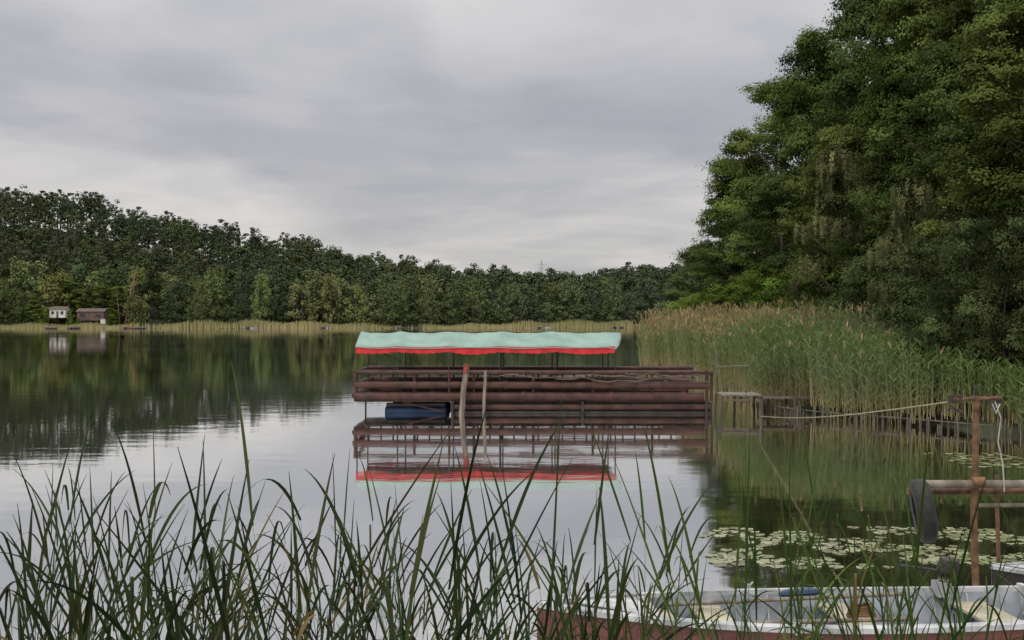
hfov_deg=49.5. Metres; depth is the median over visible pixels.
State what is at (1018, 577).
moored boat
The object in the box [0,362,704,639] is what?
foreground reeds
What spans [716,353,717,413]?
mooring post
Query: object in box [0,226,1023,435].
ground
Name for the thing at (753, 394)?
landing stage
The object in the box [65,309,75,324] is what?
garden tree
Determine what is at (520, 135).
sky
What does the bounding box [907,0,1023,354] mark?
alder tree
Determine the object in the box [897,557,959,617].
outboard motor
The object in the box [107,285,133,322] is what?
garden tree
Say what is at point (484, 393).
mooring post
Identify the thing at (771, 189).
alder tree
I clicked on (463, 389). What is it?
mooring post
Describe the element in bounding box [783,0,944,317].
alder tree
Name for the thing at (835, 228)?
birch tree
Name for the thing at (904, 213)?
birch tree
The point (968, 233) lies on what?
willow shrub
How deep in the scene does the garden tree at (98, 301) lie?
399.30 m
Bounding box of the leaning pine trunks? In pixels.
[116,264,138,324]
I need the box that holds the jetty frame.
[907,385,1023,585]
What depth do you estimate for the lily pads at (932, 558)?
14.47 m
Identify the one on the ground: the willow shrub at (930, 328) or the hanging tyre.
the willow shrub at (930, 328)
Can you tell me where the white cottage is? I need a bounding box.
[48,306,71,317]
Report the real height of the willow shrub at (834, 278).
5.393 m
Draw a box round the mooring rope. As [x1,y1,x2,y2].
[760,401,947,430]
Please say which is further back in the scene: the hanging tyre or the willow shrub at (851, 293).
the willow shrub at (851, 293)
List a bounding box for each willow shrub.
[664,297,696,315]
[673,291,720,311]
[697,277,764,311]
[719,262,816,308]
[741,270,819,311]
[798,262,889,333]
[805,250,916,350]
[854,233,1000,383]
[887,208,1023,391]
[893,289,1005,410]
[941,257,1023,413]
[955,207,1023,397]
[1004,331,1023,359]
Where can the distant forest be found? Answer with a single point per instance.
(319, 284)
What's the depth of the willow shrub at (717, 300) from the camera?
75.50 m
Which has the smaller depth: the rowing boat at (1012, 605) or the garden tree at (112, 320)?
the rowing boat at (1012, 605)
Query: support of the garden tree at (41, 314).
on the ground
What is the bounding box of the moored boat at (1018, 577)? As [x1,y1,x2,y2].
[990,562,1023,585]
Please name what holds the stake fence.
in the lake water
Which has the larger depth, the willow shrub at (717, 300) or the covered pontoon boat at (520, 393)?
the willow shrub at (717, 300)
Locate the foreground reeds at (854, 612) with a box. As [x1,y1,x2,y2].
[484,378,1023,639]
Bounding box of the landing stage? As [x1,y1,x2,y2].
[715,365,840,413]
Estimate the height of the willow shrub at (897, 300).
5.927 m
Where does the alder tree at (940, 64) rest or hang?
on the ground
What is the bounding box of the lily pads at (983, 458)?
[922,452,1023,467]
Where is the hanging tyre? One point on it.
(915, 496)
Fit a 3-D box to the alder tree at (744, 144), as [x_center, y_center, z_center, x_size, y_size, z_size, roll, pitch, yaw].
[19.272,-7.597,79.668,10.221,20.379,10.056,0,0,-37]
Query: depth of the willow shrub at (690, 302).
81.31 m
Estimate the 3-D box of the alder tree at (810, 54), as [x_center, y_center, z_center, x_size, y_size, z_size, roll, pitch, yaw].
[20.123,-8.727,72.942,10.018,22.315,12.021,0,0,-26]
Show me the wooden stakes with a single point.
(910, 421)
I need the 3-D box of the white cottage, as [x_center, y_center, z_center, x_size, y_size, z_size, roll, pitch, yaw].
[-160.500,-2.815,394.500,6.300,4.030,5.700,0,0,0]
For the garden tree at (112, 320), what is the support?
on the ground
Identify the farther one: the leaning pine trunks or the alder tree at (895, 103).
the leaning pine trunks
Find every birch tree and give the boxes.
[785,143,898,316]
[858,178,965,351]
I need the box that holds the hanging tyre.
[909,479,937,542]
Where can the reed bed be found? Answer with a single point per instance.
(791, 352)
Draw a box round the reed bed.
[635,298,1023,436]
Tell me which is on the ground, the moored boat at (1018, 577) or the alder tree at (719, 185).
the alder tree at (719, 185)
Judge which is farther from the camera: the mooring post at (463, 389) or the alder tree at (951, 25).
the alder tree at (951, 25)
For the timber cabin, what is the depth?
391.00 m
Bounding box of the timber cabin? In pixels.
[75,308,108,320]
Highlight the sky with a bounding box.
[0,0,891,306]
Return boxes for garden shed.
[100,318,107,323]
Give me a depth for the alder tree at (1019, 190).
34.43 m
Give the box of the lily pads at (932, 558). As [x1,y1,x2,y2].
[698,526,1023,568]
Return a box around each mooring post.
[459,364,469,414]
[482,370,486,414]
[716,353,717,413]
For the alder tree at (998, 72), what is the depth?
37.59 m
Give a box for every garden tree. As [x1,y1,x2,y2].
[24,300,43,323]
[34,307,48,323]
[50,279,80,320]
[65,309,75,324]
[67,282,96,322]
[87,285,113,317]
[106,308,120,325]
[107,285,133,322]
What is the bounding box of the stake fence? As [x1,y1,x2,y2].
[757,399,1022,436]
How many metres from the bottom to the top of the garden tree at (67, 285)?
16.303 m
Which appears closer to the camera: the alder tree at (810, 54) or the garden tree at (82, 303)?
the alder tree at (810, 54)
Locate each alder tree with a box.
[658,243,731,323]
[669,156,779,309]
[695,72,820,279]
[695,216,763,298]
[727,172,818,317]
[733,16,873,292]
[768,122,898,314]
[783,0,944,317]
[785,57,875,235]
[812,47,972,306]
[815,0,978,265]
[855,35,1023,369]
[869,0,1023,343]
[906,0,1023,359]
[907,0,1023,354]
[980,97,1023,257]
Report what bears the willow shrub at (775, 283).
on the ground
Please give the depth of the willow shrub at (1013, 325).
30.93 m
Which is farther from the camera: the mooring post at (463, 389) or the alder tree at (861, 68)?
the alder tree at (861, 68)
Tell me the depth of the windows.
390.91 m
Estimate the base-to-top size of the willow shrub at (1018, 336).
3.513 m
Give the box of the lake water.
[0,328,1023,639]
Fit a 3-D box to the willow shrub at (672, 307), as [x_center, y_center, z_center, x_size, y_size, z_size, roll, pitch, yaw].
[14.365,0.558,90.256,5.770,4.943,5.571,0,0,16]
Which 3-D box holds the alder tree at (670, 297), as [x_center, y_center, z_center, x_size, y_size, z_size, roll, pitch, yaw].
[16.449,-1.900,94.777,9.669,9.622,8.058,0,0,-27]
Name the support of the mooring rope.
attached to the jetty frame
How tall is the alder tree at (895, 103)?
15.354 m
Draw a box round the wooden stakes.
[856,411,942,434]
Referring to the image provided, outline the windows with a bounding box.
[80,314,99,316]
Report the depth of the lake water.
22.43 m
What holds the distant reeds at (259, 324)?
on the ground
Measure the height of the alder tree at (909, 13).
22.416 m
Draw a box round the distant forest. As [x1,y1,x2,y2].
[0,184,731,325]
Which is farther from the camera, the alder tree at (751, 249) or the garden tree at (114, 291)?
the garden tree at (114, 291)
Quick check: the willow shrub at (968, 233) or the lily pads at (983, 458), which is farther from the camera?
the willow shrub at (968, 233)
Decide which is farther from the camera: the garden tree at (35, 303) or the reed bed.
the garden tree at (35, 303)
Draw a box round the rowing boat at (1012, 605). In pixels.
[537,581,1023,639]
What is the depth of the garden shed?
388.00 m
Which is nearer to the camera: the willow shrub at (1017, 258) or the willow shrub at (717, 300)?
the willow shrub at (1017, 258)
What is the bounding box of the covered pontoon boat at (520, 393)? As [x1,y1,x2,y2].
[352,331,712,413]
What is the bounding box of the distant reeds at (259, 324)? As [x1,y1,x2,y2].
[0,318,642,328]
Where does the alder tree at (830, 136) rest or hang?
on the ground
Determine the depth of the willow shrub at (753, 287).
67.38 m

